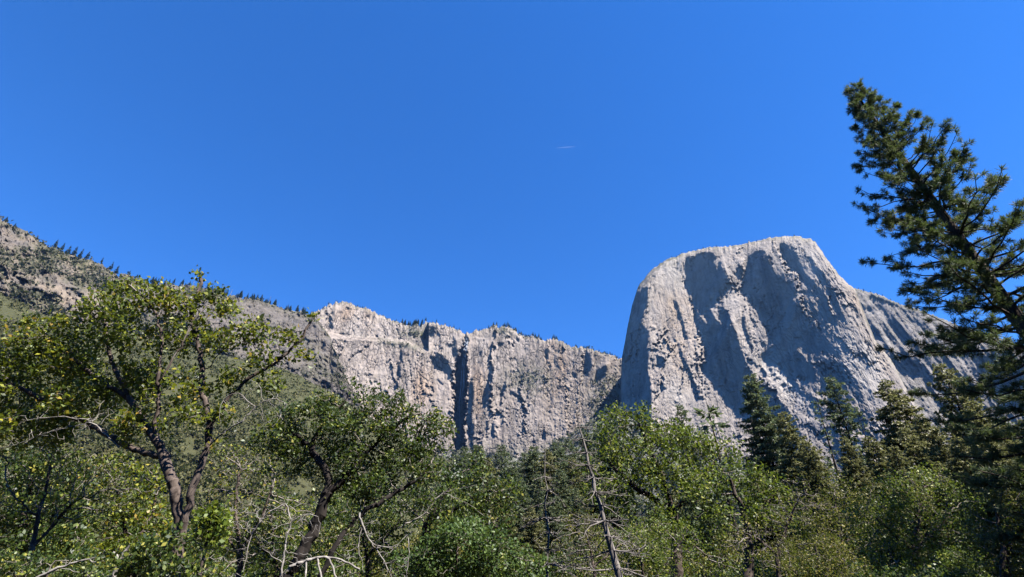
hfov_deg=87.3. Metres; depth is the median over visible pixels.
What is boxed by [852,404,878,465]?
conifer
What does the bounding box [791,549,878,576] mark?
shrub
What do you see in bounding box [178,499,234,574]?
sapling
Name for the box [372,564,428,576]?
shrub
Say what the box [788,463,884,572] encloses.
shrub
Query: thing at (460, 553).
shrub
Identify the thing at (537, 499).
conifer
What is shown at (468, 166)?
sky
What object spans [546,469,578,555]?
conifer
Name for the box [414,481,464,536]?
shrub
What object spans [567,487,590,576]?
conifer
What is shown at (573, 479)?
conifer
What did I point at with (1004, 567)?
maple tree
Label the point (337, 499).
shrub
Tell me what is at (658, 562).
shrub
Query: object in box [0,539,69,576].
shrub
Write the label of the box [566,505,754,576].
shrub
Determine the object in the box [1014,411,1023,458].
conifer
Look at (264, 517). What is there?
dead shrub
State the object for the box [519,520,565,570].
shrub
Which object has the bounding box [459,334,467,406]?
waterfall
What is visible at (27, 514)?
shrub
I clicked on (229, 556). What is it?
shrub
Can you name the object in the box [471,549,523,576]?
shrub
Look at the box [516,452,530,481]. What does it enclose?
conifer
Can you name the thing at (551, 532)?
tree
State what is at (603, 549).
shrub
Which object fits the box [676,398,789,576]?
conifer
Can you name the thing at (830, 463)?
conifer
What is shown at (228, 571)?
shrub
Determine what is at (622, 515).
conifer
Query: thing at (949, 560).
shrub
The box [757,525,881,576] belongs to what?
shrub
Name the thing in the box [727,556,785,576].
shrub
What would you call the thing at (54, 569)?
dead branch
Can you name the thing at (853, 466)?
conifer
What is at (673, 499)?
conifer
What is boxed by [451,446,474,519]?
conifer
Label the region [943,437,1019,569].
conifer
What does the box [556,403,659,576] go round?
dead tree
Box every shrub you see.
[0,434,148,576]
[0,440,113,576]
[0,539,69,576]
[0,541,109,576]
[6,493,46,550]
[36,507,99,573]
[37,556,110,576]
[55,557,155,576]
[66,449,187,576]
[86,501,172,566]
[91,521,165,576]
[103,520,226,576]
[147,534,235,576]
[150,541,223,576]
[164,484,337,576]
[190,438,317,576]
[190,524,260,575]
[192,497,323,576]
[202,564,250,576]
[243,500,302,576]
[244,533,301,576]
[283,552,321,576]
[288,492,366,562]
[306,492,423,576]
[306,549,364,576]
[307,555,359,576]
[309,517,382,576]
[343,499,412,571]
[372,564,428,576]
[374,516,466,576]
[387,510,550,576]
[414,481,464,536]
[447,537,493,576]
[459,508,507,549]
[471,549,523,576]
[489,537,575,576]
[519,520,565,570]
[545,509,643,576]
[553,506,609,574]
[557,540,624,576]
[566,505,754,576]
[587,526,695,576]
[620,531,708,576]
[626,514,693,576]
[642,537,691,576]
[681,523,716,576]
[691,518,755,576]
[705,534,793,576]
[714,472,839,576]
[716,563,788,576]
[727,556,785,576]
[754,543,797,576]
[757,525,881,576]
[786,502,832,557]
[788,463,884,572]
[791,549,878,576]
[803,565,857,576]
[814,566,872,576]
[861,527,987,574]
[871,558,947,576]
[877,565,943,576]
[893,560,979,576]
[931,546,989,576]
[940,501,1023,576]
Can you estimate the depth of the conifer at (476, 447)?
124.76 m
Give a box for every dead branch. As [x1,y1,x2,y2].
[37,557,95,576]
[112,545,129,576]
[281,556,359,576]
[332,512,414,576]
[397,485,483,528]
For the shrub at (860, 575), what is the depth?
24.14 m
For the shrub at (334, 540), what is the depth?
38.88 m
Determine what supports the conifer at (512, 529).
on the ground
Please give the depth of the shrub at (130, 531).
24.99 m
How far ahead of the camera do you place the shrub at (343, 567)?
20.00 m
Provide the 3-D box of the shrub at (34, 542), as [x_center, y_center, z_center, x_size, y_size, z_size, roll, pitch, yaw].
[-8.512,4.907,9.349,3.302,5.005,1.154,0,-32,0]
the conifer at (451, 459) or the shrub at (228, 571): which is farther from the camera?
the conifer at (451, 459)
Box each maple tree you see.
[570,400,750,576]
[675,448,798,576]
[830,460,993,576]
[942,469,1023,576]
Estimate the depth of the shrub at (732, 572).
27.52 m
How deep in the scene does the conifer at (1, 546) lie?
43.40 m
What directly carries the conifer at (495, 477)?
on the ground
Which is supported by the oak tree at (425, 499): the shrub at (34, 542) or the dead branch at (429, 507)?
the dead branch at (429, 507)
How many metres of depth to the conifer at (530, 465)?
118.62 m
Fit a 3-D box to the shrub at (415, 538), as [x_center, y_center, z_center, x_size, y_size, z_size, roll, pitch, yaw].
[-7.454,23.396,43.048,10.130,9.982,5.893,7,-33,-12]
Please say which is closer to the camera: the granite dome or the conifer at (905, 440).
the conifer at (905, 440)
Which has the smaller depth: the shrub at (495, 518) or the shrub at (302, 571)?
the shrub at (302, 571)
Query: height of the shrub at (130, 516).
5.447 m
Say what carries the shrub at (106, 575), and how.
on the ground
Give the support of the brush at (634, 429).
on the talus slope at (577, 446)
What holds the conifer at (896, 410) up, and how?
on the ground
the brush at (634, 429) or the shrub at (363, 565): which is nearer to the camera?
the shrub at (363, 565)
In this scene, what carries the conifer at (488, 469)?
on the ground
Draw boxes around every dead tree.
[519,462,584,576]
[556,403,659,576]
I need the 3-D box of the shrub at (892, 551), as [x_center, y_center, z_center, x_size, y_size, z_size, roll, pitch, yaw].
[26.336,18.963,33.795,7.208,7.549,6.790,5,-32,-8]
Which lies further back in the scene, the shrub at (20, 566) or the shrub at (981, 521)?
the shrub at (981, 521)
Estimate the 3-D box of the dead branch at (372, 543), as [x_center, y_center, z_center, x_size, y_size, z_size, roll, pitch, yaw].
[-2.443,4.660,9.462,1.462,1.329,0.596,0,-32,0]
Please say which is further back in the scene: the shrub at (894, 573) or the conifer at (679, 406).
the conifer at (679, 406)
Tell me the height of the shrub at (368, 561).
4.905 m
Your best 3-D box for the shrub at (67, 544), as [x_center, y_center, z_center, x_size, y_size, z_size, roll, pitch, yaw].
[-30.660,18.578,34.418,6.402,8.874,7.324,20,-37,-28]
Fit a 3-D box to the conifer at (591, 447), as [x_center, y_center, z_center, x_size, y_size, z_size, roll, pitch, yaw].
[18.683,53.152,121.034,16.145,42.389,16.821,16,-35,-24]
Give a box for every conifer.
[0,505,14,553]
[92,497,136,565]
[433,457,468,517]
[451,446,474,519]
[465,444,487,510]
[466,458,504,527]
[472,490,497,540]
[487,476,504,522]
[491,444,511,491]
[497,504,520,550]
[499,461,528,539]
[506,479,542,548]
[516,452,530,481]
[516,505,551,572]
[519,446,541,507]
[522,448,576,522]
[528,474,544,527]
[534,497,576,576]
[540,442,587,532]
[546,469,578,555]
[561,438,594,519]
[563,458,598,553]
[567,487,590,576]
[570,431,621,542]
[585,427,622,534]
[592,424,643,548]
[642,501,668,565]
[665,490,684,530]
[669,403,724,574]
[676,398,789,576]
[678,480,709,540]
[736,373,811,542]
[737,476,752,534]
[743,472,801,567]
[749,482,796,558]
[770,411,836,549]
[792,439,875,567]
[810,397,861,552]
[816,375,884,525]
[836,436,904,574]
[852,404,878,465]
[858,435,905,566]
[868,379,953,477]
[883,446,982,573]
[890,427,1018,575]
[907,413,989,537]
[926,362,1001,461]
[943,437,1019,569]
[957,400,1023,472]
[965,427,1023,576]
[981,451,1023,576]
[994,417,1023,464]
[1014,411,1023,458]
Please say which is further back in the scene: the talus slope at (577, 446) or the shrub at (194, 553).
the talus slope at (577, 446)
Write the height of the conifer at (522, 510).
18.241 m
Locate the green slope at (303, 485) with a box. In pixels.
[0,295,471,551]
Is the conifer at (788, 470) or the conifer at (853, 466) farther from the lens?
the conifer at (788, 470)
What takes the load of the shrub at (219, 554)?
on the ground
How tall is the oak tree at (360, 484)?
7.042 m
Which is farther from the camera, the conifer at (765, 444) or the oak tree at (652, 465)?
the conifer at (765, 444)
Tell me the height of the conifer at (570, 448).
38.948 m
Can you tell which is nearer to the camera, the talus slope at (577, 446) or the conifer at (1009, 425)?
the conifer at (1009, 425)
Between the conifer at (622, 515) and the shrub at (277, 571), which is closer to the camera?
the shrub at (277, 571)
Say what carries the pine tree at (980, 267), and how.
on the ground
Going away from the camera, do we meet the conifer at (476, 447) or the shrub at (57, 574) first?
the shrub at (57, 574)
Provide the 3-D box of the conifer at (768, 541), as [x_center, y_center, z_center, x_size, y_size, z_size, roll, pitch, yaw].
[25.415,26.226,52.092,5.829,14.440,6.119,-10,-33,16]
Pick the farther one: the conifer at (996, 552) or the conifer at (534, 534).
the conifer at (534, 534)
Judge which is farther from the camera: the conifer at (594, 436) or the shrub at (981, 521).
the conifer at (594, 436)
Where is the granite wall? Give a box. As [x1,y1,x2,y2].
[291,301,621,458]
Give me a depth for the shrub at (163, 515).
38.46 m
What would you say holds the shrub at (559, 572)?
on the ground
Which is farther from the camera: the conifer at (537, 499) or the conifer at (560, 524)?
the conifer at (537, 499)
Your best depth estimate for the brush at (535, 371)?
1839.65 m
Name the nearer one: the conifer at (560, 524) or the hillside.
the conifer at (560, 524)
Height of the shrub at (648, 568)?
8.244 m
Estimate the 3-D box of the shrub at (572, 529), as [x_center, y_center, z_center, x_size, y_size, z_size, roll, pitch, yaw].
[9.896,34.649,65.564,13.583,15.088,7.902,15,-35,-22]
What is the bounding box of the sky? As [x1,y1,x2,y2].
[0,0,1023,358]
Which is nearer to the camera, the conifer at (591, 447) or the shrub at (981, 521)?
the shrub at (981, 521)
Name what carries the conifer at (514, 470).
on the ground
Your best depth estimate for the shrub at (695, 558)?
61.02 m
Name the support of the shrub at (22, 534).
on the ground
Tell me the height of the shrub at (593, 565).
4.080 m
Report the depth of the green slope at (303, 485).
728.88 m
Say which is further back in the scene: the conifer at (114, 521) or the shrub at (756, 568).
the conifer at (114, 521)
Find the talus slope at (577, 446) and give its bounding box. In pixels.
[444,413,785,515]
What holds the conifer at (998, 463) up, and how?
on the ground
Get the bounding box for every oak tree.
[0,264,319,576]
[241,372,459,576]
[377,448,528,576]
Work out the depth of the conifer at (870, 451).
44.03 m
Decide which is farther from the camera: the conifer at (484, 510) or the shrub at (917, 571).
the conifer at (484, 510)
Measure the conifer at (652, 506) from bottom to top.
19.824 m
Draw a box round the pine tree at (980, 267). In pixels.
[840,77,1023,544]
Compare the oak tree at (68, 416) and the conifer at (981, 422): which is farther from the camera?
the conifer at (981, 422)
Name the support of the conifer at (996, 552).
on the ground
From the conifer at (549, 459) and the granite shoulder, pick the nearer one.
the conifer at (549, 459)
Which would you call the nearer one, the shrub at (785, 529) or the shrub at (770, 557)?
the shrub at (785, 529)
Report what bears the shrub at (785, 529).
on the ground
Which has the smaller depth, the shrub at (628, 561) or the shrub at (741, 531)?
the shrub at (628, 561)
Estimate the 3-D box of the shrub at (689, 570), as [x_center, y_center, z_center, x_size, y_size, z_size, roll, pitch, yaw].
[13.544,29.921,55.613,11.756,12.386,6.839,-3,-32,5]
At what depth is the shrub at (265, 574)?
30.46 m
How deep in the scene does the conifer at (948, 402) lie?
57.07 m
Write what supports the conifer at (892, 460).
on the ground
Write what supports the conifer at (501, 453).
on the ground
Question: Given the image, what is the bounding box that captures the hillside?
[0,218,364,410]
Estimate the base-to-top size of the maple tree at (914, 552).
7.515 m
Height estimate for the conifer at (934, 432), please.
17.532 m
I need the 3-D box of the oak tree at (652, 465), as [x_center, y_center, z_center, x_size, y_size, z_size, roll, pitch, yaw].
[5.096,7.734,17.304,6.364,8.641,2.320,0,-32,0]
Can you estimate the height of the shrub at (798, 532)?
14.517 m
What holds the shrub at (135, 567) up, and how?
on the ground
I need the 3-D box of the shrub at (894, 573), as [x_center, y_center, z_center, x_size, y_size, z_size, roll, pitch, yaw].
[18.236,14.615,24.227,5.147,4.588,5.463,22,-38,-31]
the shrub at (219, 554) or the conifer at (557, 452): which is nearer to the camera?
the shrub at (219, 554)
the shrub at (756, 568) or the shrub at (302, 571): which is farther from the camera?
the shrub at (302, 571)
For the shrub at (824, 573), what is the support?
on the ground
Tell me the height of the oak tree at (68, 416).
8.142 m
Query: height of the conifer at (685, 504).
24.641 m
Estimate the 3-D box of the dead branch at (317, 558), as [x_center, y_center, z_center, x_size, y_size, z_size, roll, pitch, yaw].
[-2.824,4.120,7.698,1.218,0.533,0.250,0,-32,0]
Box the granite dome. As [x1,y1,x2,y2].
[619,236,949,491]
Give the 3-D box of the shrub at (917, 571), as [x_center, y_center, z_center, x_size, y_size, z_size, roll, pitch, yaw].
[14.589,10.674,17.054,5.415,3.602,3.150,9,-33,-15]
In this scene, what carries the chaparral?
on the green slope at (303, 485)
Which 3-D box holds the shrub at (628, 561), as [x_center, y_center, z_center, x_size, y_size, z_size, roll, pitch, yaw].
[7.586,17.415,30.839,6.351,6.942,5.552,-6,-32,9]
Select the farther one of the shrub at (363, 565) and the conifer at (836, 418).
the conifer at (836, 418)
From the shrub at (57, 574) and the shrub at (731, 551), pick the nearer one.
the shrub at (57, 574)
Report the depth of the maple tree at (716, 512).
15.99 m
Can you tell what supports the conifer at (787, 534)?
on the ground
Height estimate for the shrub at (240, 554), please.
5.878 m
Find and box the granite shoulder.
[854,288,1023,459]
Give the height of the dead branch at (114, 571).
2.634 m
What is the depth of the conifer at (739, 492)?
88.26 m
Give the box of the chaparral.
[0,291,457,529]
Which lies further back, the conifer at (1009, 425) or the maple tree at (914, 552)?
the conifer at (1009, 425)
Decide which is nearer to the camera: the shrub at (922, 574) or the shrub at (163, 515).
the shrub at (922, 574)
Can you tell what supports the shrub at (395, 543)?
on the ground
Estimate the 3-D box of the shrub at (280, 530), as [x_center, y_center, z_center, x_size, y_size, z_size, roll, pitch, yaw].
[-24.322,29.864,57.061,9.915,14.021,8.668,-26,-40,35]
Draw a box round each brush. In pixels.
[0,216,354,388]
[379,318,620,458]
[445,412,839,543]
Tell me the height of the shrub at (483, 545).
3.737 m
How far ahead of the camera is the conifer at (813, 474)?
48.63 m
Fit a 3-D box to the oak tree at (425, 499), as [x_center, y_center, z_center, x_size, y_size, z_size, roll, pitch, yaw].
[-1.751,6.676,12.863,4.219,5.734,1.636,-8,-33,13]

